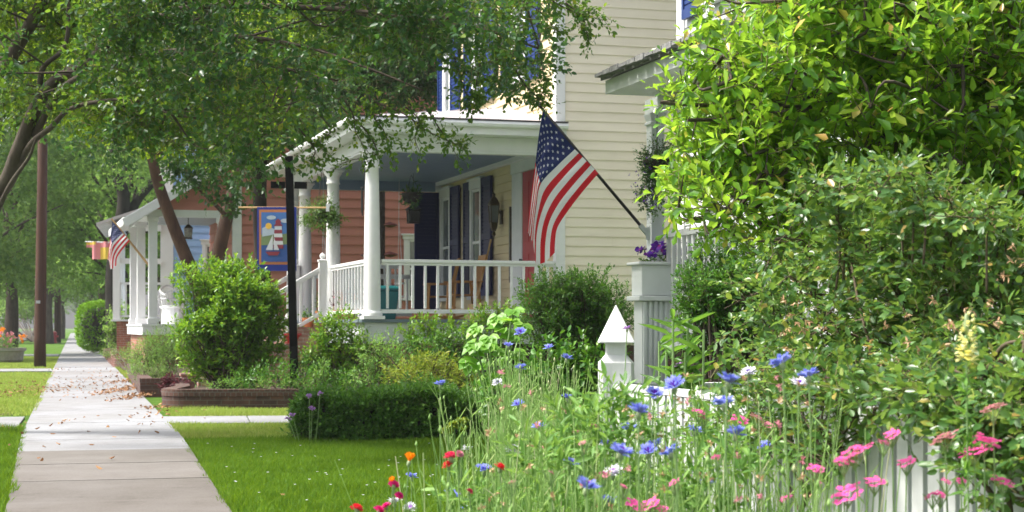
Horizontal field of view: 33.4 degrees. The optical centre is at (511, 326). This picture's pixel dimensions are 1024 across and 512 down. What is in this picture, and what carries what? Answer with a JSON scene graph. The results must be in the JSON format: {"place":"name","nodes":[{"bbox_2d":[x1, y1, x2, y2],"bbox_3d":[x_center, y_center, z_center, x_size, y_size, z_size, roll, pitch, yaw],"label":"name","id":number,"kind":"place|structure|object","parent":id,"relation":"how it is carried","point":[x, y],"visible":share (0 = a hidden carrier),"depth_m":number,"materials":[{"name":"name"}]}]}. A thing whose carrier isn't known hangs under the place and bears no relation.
{"place":"outdoors","nodes":[
{"label":"outdoors","id":0,"kind":"place"},
{"bbox_2d":[0,421,26,511],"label":"kerbside grass","id":1,"kind":"structure","parent":0,"point":[8,453],"depth_m":15.17,"materials":[{"name":"green plant"}]},
{"bbox_2d":[0,0,177,328],"label":"sky","id":2,"kind":"structure","parent":0,"point":[70,318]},
{"bbox_2d":[5,333,230,511],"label":"sidewalk","id":3,"kind":"structure","parent":0,"point":[147,468],"depth_m":15.44,"materials":[{"name":"concrete"}]},
{"bbox_2d":[0,367,205,468],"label":"fallen leaves","id":4,"kind":"object","parent":3,"relation":"on","point":[125,388],"visible":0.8,"depth_m":29.45,"materials":[{"name":"brown plant"}]},
{"bbox_2d":[163,415,289,424],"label":"front path","id":5,"kind":"structure","parent":0,"point":[229,419],"depth_m":21.59,"materials":[{"name":"concrete"}]},
{"bbox_2d":[109,23,437,374],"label":"coral house","id":6,"kind":"structure","parent":0,"point":[240,240],"depth_m":41.74,"materials":[{"name":"wood"}]},
{"bbox_2d":[108,218,147,268],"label":"porch flag","id":7,"kind":"object","parent":6,"relation":"attached to","point":[119,240],"visible":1,"depth_m":40.30,"materials":[{"name":"multicoloured fabric"}]},
{"bbox_2d":[159,284,187,323],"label":"wicker chair","id":8,"kind":"object","parent":6,"relation":"on","point":[170,311],"visible":0.75,"depth_m":41.58,"materials":[{"name":"white wicker"}]},
{"bbox_2d":[401,233,413,300],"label":"window","id":9,"kind":"structure","parent":6,"relation":"in","point":[408,244],"depth_m":42.14,"materials":[{"name":"white paint"}]},
{"bbox_2d":[0,329,587,511],"bbox_3d":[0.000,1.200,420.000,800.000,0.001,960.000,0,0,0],"label":"ground","id":10,"kind":"structure","parent":0,"point":[55,348],"depth_m":25.57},
{"bbox_2d":[0,327,25,362],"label":"stone planter","id":11,"kind":"object","parent":10,"relation":"on","point":[10,353],"visible":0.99,"depth_m":55.69,"materials":[{"name":"stone"}]},
{"bbox_2d":[0,287,66,341],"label":"distant shrub","id":12,"kind":"object","parent":10,"relation":"on","point":[26,312],"visible":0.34,"depth_m":138.27,"materials":[{"name":"green plant"}]},
{"bbox_2d":[34,28,47,366],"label":"utility pole","id":13,"kind":"object","parent":10,"relation":"on","point":[40,296],"visible":0.62,"depth_m":49.07,"materials":[{"name":"brown wood"}]},
{"bbox_2d":[0,129,97,343],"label":"street tree","id":14,"kind":"object","parent":10,"relation":"on","point":[49,327],"visible":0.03,"depth_m":117.75,"materials":[{"name":"green plant"}]},
{"bbox_2d":[0,0,105,298],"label":"street tree","id":15,"kind":"object","parent":10,"relation":"on","point":[28,173],"visible":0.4,"depth_m":60.20,"materials":[{"name":"green plant"}]},
{"bbox_2d":[22,227,86,338],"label":"street tree","id":16,"kind":"object","parent":10,"relation":"on","point":[63,321],"visible":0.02,"depth_m":164.78,"materials":[{"name":"green plant"}]},
{"bbox_2d":[54,275,60,342],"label":"trunk","id":17,"kind":"object","parent":10,"relation":"on","point":[57,316],"visible":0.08,"depth_m":124.79,"materials":[{"name":"brown wood"}]},
{"bbox_2d":[0,43,126,346],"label":"street tree","id":18,"kind":"object","parent":10,"relation":"on","point":[11,323],"visible":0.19,"depth_m":69.80,"materials":[{"name":"green plant"}]},
{"bbox_2d":[0,356,131,415],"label":"worn grass","id":19,"kind":"structure","parent":10,"relation":"on","point":[21,405],"depth_m":33.94,"materials":[{"name":"green plant"}]},
{"bbox_2d":[3,56,159,310],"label":"street tree","id":20,"kind":"object","parent":10,"relation":"on","point":[111,206],"visible":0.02,"depth_m":72.45,"materials":[{"name":"green plant"}]},
{"bbox_2d":[17,104,157,306],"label":"street tree","id":21,"kind":"object","parent":10,"relation":"on","point":[101,293],"visible":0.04,"depth_m":98.53,"materials":[{"name":"green plant"}]},
{"bbox_2d":[73,299,106,352],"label":"clipped bush","id":22,"kind":"object","parent":10,"relation":"on","point":[89,330],"visible":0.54,"depth_m":75.13,"materials":[{"name":"green plant"}]},
{"bbox_2d":[30,117,159,314],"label":"street tree","id":23,"kind":"object","parent":10,"relation":"on","point":[89,259],"visible":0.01,"depth_m":84.57,"materials":[{"name":"green plant"}]},
{"bbox_2d":[50,75,159,348],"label":"forked trunk tree","id":24,"kind":"object","parent":10,"relation":"on","point":[124,204],"visible":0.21,"depth_m":65.75,"materials":[{"name":"green plant"}]},
{"bbox_2d":[97,299,147,352],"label":"loose bush","id":25,"kind":"object","parent":10,"relation":"on","point":[110,327],"visible":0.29,"depth_m":51.90,"materials":[{"name":"green plant"}]},
{"bbox_2d":[95,339,159,369],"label":"loose bush","id":26,"kind":"object","parent":10,"relation":"on","point":[123,355],"visible":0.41,"depth_m":46.89,"materials":[{"name":"green plant"}]},
{"bbox_2d":[96,102,209,355],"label":"blue house","id":27,"kind":"structure","parent":10,"relation":"on","point":[198,244],"depth_m":49.98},
{"bbox_2d":[85,241,109,258],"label":"porch flag","id":28,"kind":"object","parent":27,"relation":"attached to","point":[100,250],"visible":0.78,"depth_m":50.29,"materials":[{"name":"pink fabric"}]},
{"bbox_2d":[200,239,209,273],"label":"window","id":29,"kind":"structure","parent":27,"relation":"in","point":[205,243],"depth_m":50.16,"materials":[{"name":"white paint"}]},
{"bbox_2d":[122,322,193,379],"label":"feathery shrub","id":30,"kind":"object","parent":10,"relation":"on","point":[166,352],"visible":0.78,"depth_m":31.99,"materials":[{"name":"green plant"}]},
{"bbox_2d":[127,363,196,396],"bbox_3d":[-6.757,1.050,34.947,1.990,0.340,12.070,0,0,-14],"label":"brick planter","id":31,"kind":"object","parent":10,"relation":"on","point":[143,383],"visible":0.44,"depth_m":28.98,"materials":[{"name":"brick"}]},
{"bbox_2d":[154,372,191,391],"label":"maroon plant","id":32,"kind":"object","parent":10,"relation":"on","point":[168,380],"visible":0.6,"depth_m":27.56,"materials":[{"name":"red plant"}]},
{"bbox_2d":[7,0,376,362],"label":"forked tree","id":33,"kind":"object","parent":10,"relation":"on","point":[228,212],"visible":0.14,"depth_m":32.17,"materials":[{"name":"green plant"}]},
{"bbox_2d":[161,405,414,438],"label":"verge grass","id":34,"kind":"structure","parent":10,"relation":"on","point":[199,429],"depth_m":20.22,"materials":[{"name":"green plant"}]},
{"bbox_2d":[271,156,306,388],"bbox_3d":[-3.345,-0.676,25.597,0.541,3.755,0.120,0,0,-6],"label":"sign post","id":35,"kind":"object","parent":10,"relation":"on","point":[290,184],"visible":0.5,"depth_m":25.54,"materials":[{"name":"black metal"}]},
{"bbox_2d":[155,0,437,339],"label":"dark tree","id":36,"kind":"object","parent":10,"relation":"on","point":[398,91],"visible":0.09,"depth_m":36.18,"materials":[{"name":"green plant"}]},
{"bbox_2d":[278,391,326,439],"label":"flowering plant","id":37,"kind":"object","parent":10,"relation":"on","point":[301,432],"visible":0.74,"depth_m":17.93,"materials":[{"name":"green plant"}]},
{"bbox_2d":[222,345,383,389],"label":"ground cover","id":38,"kind":"object","parent":10,"relation":"on","point":[307,370],"visible":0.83,"depth_m":25.13,"materials":[{"name":"green plant"}]},
{"bbox_2d":[284,391,322,440],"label":"flowering plant","id":39,"kind":"object","parent":10,"relation":"on","point":[309,407],"visible":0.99,"depth_m":17.81,"materials":[{"name":"purple plant"}]},
{"bbox_2d":[0,0,624,211],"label":"street tree","id":40,"kind":"object","parent":10,"relation":"on","point":[233,72],"visible":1,"depth_m":15.12,"materials":[{"name":"green plant"}]},
{"bbox_2d":[161,382,536,408],"bbox_3d":[-2.313,1.080,26.317,6.426,0.340,3.410,0,0,0],"label":"brick planter","id":41,"kind":"object","parent":10,"relation":"on","point":[182,394],"visible":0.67,"depth_m":24.67,"materials":[{"name":"brick"}]},
{"bbox_2d":[164,248,299,388],"bbox_3d":[-4.354,0.001,26.460,2.090,2.424,1.572,0,0,0],"label":"round shrub","id":42,"kind":"object","parent":41,"relation":"in","point":[228,325],"visible":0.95,"depth_m":26.19,"materials":[{"name":"green plant"}]},
{"bbox_2d":[298,303,378,387],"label":"leafy shrub","id":43,"kind":"object","parent":41,"relation":"in","point":[324,338],"visible":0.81,"depth_m":25.86,"materials":[{"name":"green plant"}]},
{"bbox_2d":[393,309,466,376],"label":"leafy shrub","id":44,"kind":"object","parent":41,"relation":"in","point":[431,324],"visible":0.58,"depth_m":25.68,"materials":[{"name":"green plant"}]},
{"bbox_2d":[457,295,534,373],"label":"leafy shrub","id":45,"kind":"object","parent":41,"relation":"in","point":[483,315],"visible":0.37,"depth_m":25.44,"materials":[{"name":"green plant"}]},
{"bbox_2d":[360,191,397,285],"bbox_3d":[-2.832,-0.950,36.178,0.890,4.300,0.340,0,0,-17],"label":"feeder pole","id":46,"kind":"object","parent":10,"relation":"on","point":[383,225],"visible":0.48,"depth_m":36.14,"materials":[{"name":"black metal"}]},
{"bbox_2d":[347,326,415,388],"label":"reddish shrub","id":47,"kind":"object","parent":10,"relation":"on","point":[369,360],"visible":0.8,"depth_m":23.79,"materials":[{"name":"green plant"}]},
{"bbox_2d":[285,370,490,440],"bbox_3d":[-1.295,0.879,18.394,2.214,0.829,1.249,0,0,0],"label":"clipped hedge","id":48,"kind":"object","parent":10,"relation":"on","point":[394,410],"visible":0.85,"depth_m":17.94,"materials":[{"name":"green plant"}]},
{"bbox_2d":[179,0,676,387],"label":"yellow house","id":49,"kind":"structure","parent":10,"relation":"on","point":[466,215],"depth_m":27.23,"materials":[{"name":"beige wood"}]},
{"bbox_2d":[239,204,330,270],"bbox_3d":[-3.689,-1.449,27.710,1.495,1.097,0.082,0,0,-3],"label":"garden banner","id":50,"kind":"object","parent":49,"relation":"hanging from","point":[271,238],"visible":0.91,"depth_m":27.69,"materials":[{"name":"blue fabric"}]},
{"bbox_2d":[297,170,348,236],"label":"hanging fern","id":51,"kind":"object","parent":49,"relation":"hanging from","point":[320,218],"visible":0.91,"depth_m":28.51,"materials":[{"name":"green plant"}]},
{"bbox_2d":[322,177,404,297],"bbox_3d":[-2.858,-1.485,32.674,1.520,2.750,0.590,0,0,-17],"label":"porch swing","id":52,"kind":"object","parent":49,"relation":"on","point":[394,267],"visible":0.2,"depth_m":33.03,"materials":[{"name":"grey paint"}]},
{"bbox_2d":[363,286,398,318],"bbox_3d":[-2.089,-0.380,27.325,0.520,0.540,0.520,0,0,-17],"label":"trash bin","id":53,"kind":"object","parent":49,"relation":"on","point":[393,295],"visible":0.48,"depth_m":27.14,"materials":[{"name":"teal plastic"}]},
{"bbox_2d":[399,175,423,208],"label":"hanging plant","id":54,"kind":"object","parent":49,"relation":"hanging from","point":[413,197],"visible":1,"depth_m":27.93,"materials":[{"name":"green plant"}]},
{"bbox_2d":[405,173,420,223],"bbox_3d":[-1.734,-2.251,30.000,0.240,0.880,0.240,0,0,-17],"label":"hanging basket","id":55,"kind":"object","parent":49,"relation":"hanging from","point":[413,215],"visible":0.85,"depth_m":29.93,"materials":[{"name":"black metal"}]},
{"bbox_2d":[416,258,465,318],"bbox_3d":[-1.307,-0.681,31.571,0.927,1.148,0.670,0,0,-6],"label":"rocking chair","id":56,"kind":"object","parent":49,"relation":"on","point":[430,284],"visible":0.35,"depth_m":31.31,"materials":[{"name":"brown wood"}]},
{"bbox_2d":[437,185,452,301],"bbox_3d":[-1.309,-1.605,33.363,0.100,2.230,0.920,0,0,-17],"label":"window","id":57,"kind":"structure","parent":49,"relation":"in","point":[444,191],"depth_m":33.53,"materials":[{"name":"white paint"}]},
{"bbox_2d":[442,8,449,110],"bbox_3d":[-1.277,-5.195,33.258,0.100,2.210,0.740,0,0,-17],"label":"window","id":58,"kind":"structure","parent":49,"relation":"in","point":[445,75],"depth_m":33.41,"materials":[{"name":"white paint"}]},
{"bbox_2d":[439,254,490,318],"bbox_3d":[-0.819,-0.681,29.949,0.927,1.148,0.670,0,0,-15],"label":"rocking chair","id":59,"kind":"object","parent":49,"relation":"on","point":[479,271],"visible":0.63,"depth_m":29.88,"materials":[{"name":"brown wood"}]},
{"bbox_2d":[466,176,484,299],"bbox_3d":[-0.668,-1.605,31.238,0.100,2.230,0.920,0,0,-17],"label":"window","id":60,"kind":"structure","parent":49,"relation":"in","point":[474,183],"depth_m":31.41,"materials":[{"name":"white paint"}]},
{"bbox_2d":[510,157,542,317],"bbox_3d":[0.221,-1.455,28.320,0.099,2.690,1.680,0,0,-17],"label":"door","id":61,"kind":"structure","parent":49,"relation":"in","point":[522,181],"depth_m":28.54,"materials":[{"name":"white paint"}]},
{"bbox_2d":[379,347,480,391],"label":"golden shrub","id":62,"kind":"object","parent":10,"relation":"on","point":[413,370],"visible":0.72,"depth_m":22.25,"materials":[{"name":"green plant"}]},
{"bbox_2d":[388,320,497,388],"bbox_3d":[-0.970,0.562,24.390,1.722,1.301,0.973,0,0,0],"label":"dark shrub","id":63,"kind":"object","parent":10,"relation":"on","point":[450,347],"visible":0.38,"depth_m":24.36,"materials":[{"name":"green plant"}]},
{"bbox_2d":[442,417,467,510],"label":"spurge","id":64,"kind":"object","parent":10,"relation":"on","point":[456,421],"visible":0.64,"depth_m":7.60,"materials":[{"name":"green plant"}]},
{"bbox_2d":[458,306,532,452],"bbox_3d":[-0.119,0.477,12.455,0.560,1.246,0.527,0,0,0],"label":"broad leaf plant","id":65,"kind":"object","parent":10,"relation":"on","point":[482,346],"visible":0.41,"depth_m":12.43,"materials":[{"name":"green plant"}]},
{"bbox_2d":[472,325,604,470],"bbox_3d":[0.191,0.597,10.599,1.053,1.227,0.651,0,0,19],"label":"green shrub","id":66,"kind":"object","parent":10,"relation":"on","point":[583,356],"visible":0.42,"depth_m":10.49,"materials":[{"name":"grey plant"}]},
{"bbox_2d":[513,263,633,389],"bbox_3d":[0.752,0.259,19.975,1.479,2.039,1.295,0,0,0],"label":"boxwood shrub","id":67,"kind":"object","parent":10,"relation":"on","point":[580,302],"visible":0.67,"depth_m":19.70,"materials":[{"name":"green plant"}]},
{"bbox_2d":[577,475,599,511],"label":"cornflower","id":68,"kind":"object","parent":10,"relation":"on","point":[591,483],"visible":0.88,"depth_m":3.28,"materials":[{"name":"blue plant"}]},
{"bbox_2d":[610,442,633,511],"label":"cornflower","id":69,"kind":"object","parent":10,"relation":"on","point":[620,449],"visible":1,"depth_m":3.46,"materials":[{"name":"blue plant"}]},
{"bbox_2d":[627,402,650,511],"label":"cornflower","id":70,"kind":"object","parent":10,"relation":"on","point":[639,408],"visible":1,"depth_m":3.50,"materials":[{"name":"blue plant"}]},
{"bbox_2d":[637,442,656,510],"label":"cornflower","id":71,"kind":"object","parent":10,"relation":"on","point":[647,449],"visible":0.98,"depth_m":4.09,"materials":[{"name":"blue plant"}]},
{"bbox_2d":[645,386,664,510],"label":"cornflower","id":72,"kind":"object","parent":10,"relation":"on","point":[656,392],"visible":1,"depth_m":4.33,"materials":[{"name":"blue plant"}]},
{"bbox_2d":[659,444,680,511],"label":"cornflower","id":73,"kind":"object","parent":10,"relation":"on","point":[669,450],"visible":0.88,"depth_m":3.87,"materials":[{"name":"blue plant"}]},
{"bbox_2d":[661,374,684,511],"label":"cornflower","id":74,"kind":"object","parent":10,"relation":"on","point":[673,382],"visible":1,"depth_m":3.50,"materials":[{"name":"blue plant"}]},
{"bbox_2d":[636,308,731,450],"bbox_3d":[0.657,0.567,6.589,0.363,1.269,0.388,0,0,-18],"label":"lily plant","id":75,"kind":"object","parent":10,"relation":"on","point":[687,360],"visible":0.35,"depth_m":6.56,"materials":[{"name":"green plant"}]},
{"bbox_2d":[440,417,937,511],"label":"meadow stems","id":76,"kind":"object","parent":10,"relation":"on","point":[600,494],"visible":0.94,"depth_m":3.44,"materials":[{"name":"green plant"}]},
{"bbox_2d":[438,411,830,511],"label":"meadow buds","id":77,"kind":"object","parent":76,"relation":"attached to","point":[707,459],"visible":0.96,"depth_m":3.25,"materials":[{"name":"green plant"}]},
{"bbox_2d":[712,395,734,511],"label":"cornflower","id":78,"kind":"object","parent":10,"relation":"on","point":[721,401],"visible":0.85,"depth_m":3.68,"materials":[{"name":"blue plant"}]},
{"bbox_2d":[718,371,740,511],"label":"cornflower","id":79,"kind":"object","parent":10,"relation":"on","point":[729,378],"visible":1,"depth_m":3.34,"materials":[{"name":"blue plant"}]},
{"bbox_2d":[665,227,800,392],"bbox_3d":[1.669,0.224,12.622,1.078,1.969,0.923,0,0,0],"label":"boxwood shrub","id":80,"kind":"object","parent":10,"relation":"on","point":[702,296],"visible":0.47,"depth_m":12.45,"materials":[{"name":"green plant"}]},
{"bbox_2d":[727,424,746,511],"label":"cornflower","id":81,"kind":"object","parent":10,"relation":"on","point":[739,429],"visible":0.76,"depth_m":3.87,"materials":[{"name":"blue plant"}]},
{"bbox_2d":[740,365,756,507],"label":"cornflower","id":82,"kind":"object","parent":10,"relation":"on","point":[748,371],"visible":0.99,"depth_m":4.91,"materials":[{"name":"white plant"}]},
{"bbox_2d":[768,352,791,511],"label":"cornflower","id":83,"kind":"object","parent":10,"relation":"on","point":[780,360],"visible":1,"depth_m":3.50,"materials":[{"name":"blue plant"}]},
{"bbox_2d":[560,0,1000,445],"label":"white house","id":84,"kind":"structure","parent":10,"relation":"on","point":[652,293],"depth_m":16.58,"materials":[{"name":"paint"}]},
{"bbox_2d":[527,103,649,264],"bbox_3d":[0.768,-1.418,16.902,1.242,1.616,0.127,0,0,-4],"label":"porch flag","id":85,"kind":"object","parent":84,"relation":"attached to","point":[566,173],"visible":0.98,"depth_m":16.85,"materials":[{"name":"multicoloured fabric"}]},
{"bbox_2d":[629,114,675,226],"bbox_3d":[1.409,-1.543,16.593,0.521,1.152,0.491,0,0,17],"label":"hanging basket","id":86,"kind":"object","parent":84,"relation":"hanging from","point":[648,164],"visible":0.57,"depth_m":16.55,"materials":[{"name":"green plant"}]},
{"bbox_2d":[635,240,697,261],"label":"pansies","id":87,"kind":"object","parent":84,"relation":"on","point":[655,247],"visible":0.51,"depth_m":16.69,"materials":[{"name":"purple plant"}]},
{"bbox_2d":[789,376,807,511],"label":"cornflower","id":88,"kind":"object","parent":10,"relation":"on","point":[801,380],"visible":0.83,"depth_m":4.33,"materials":[{"name":"white plant"}]},
{"bbox_2d":[797,367,818,511],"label":"cornflower","id":89,"kind":"object","parent":10,"relation":"on","point":[808,374],"visible":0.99,"depth_m":3.87,"materials":[{"name":"blue plant"}]},
{"bbox_2d":[598,305,1023,511],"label":"picket fence","id":90,"kind":"object","parent":10,"relation":"on","point":[920,482],"visible":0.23,"depth_m":4.93,"materials":[{"name":"white paint"}]},
{"bbox_2d":[635,0,1023,365],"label":"glossy shrub","id":91,"kind":"object","parent":10,"relation":"on","point":[939,76],"visible":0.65,"depth_m":6.41,"materials":[{"name":"green plant"}]},
{"bbox_2d":[651,134,1023,511],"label":"rose bush","id":92,"kind":"object","parent":10,"relation":"on","point":[887,235],"visible":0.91,"depth_m":4.93,"materials":[{"name":"green plant"}]},
{"bbox_2d":[834,457,856,511],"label":"pink cluster","id":93,"kind":"object","parent":10,"relation":"on","point":[843,471],"visible":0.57,"depth_m":3.70,"materials":[{"name":"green plant"}]},
{"bbox_2d":[831,481,863,511],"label":"pink cluster","id":94,"kind":"object","parent":10,"relation":"on","point":[849,487],"visible":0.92,"depth_m":3.70,"materials":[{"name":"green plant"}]},
{"bbox_2d":[833,442,873,511],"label":"pink cluster","id":95,"kind":"object","parent":10,"relation":"on","point":[854,466],"visible":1,"depth_m":3.20,"materials":[{"name":"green plant"}]},
{"bbox_2d":[864,476,886,511],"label":"pink cluster","id":96,"kind":"object","parent":10,"relation":"on","point":[874,493],"visible":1,"depth_m":3.70,"materials":[{"name":"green plant"}]},
{"bbox_2d":[874,439,891,511],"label":"pink cluster","id":97,"kind":"object","parent":10,"relation":"on","point":[883,453],"visible":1,"depth_m":3.70,"materials":[{"name":"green plant"}]},
{"bbox_2d":[883,428,901,511],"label":"pink cluster","id":98,"kind":"object","parent":10,"relation":"on","point":[892,436],"visible":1,"depth_m":3.70,"materials":[{"name":"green plant"}]},
{"bbox_2d":[896,456,915,511],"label":"pink cluster","id":99,"kind":"object","parent":10,"relation":"on","point":[906,460],"visible":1,"depth_m":3.70,"materials":[{"name":"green plant"}]},
{"bbox_2d":[929,429,958,509],"bbox_3d":[0.937,0.711,3.702,0.065,0.978,0.067,0,0,0],"label":"pink cluster","id":100,"kind":"object","parent":10,"relation":"on","point":[940,441],"visible":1,"depth_m":3.70,"materials":[{"name":"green plant"}]},
{"bbox_2d":[949,311,983,511],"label":"snapdragon","id":101,"kind":"object","parent":10,"relation":"on","point":[969,439],"visible":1,"depth_m":3.60,"materials":[{"name":"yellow plant"}]},
{"bbox_2d":[958,444,987,511],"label":"pink cluster","id":102,"kind":"object","parent":10,"relation":"on","point":[980,452],"visible":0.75,"depth_m":3.70,"materials":[{"name":"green plant"}]},
{"bbox_2d":[972,432,1001,511],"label":"pink cluster","id":103,"kind":"object","parent":10,"relation":"on","point":[987,440],"visible":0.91,"depth_m":3.70,"materials":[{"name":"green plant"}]},
{"bbox_2d":[981,402,1007,511],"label":"pink cluster","id":104,"kind":"object","parent":10,"relation":"on","point":[992,417],"visible":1,"depth_m":3.70,"materials":[{"name":"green plant"}]},
{"bbox_2d":[990,475,1014,511],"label":"pink cluster","id":105,"kind":"object","parent":10,"relation":"on","point":[1002,492],"visible":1,"depth_m":3.70,"materials":[{"name":"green plant"}]},
{"bbox_2d":[182,434,504,511],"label":"lawn grass","id":106,"kind":"structure","parent":0,"point":[343,453],"depth_m":13.94,"materials":[{"name":"green plant"}]},
{"bbox_2d":[334,350,891,511],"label":"meadow","id":107,"kind":"structure","parent":0,"point":[508,422],"depth_m":4.51,"materials":[{"name":"green plant"}]},
{"bbox_2d":[477,369,821,509],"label":"spent heads","id":108,"kind":"object","parent":107,"relation":"attached to","point":[662,450],"visible":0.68,"depth_m":3.96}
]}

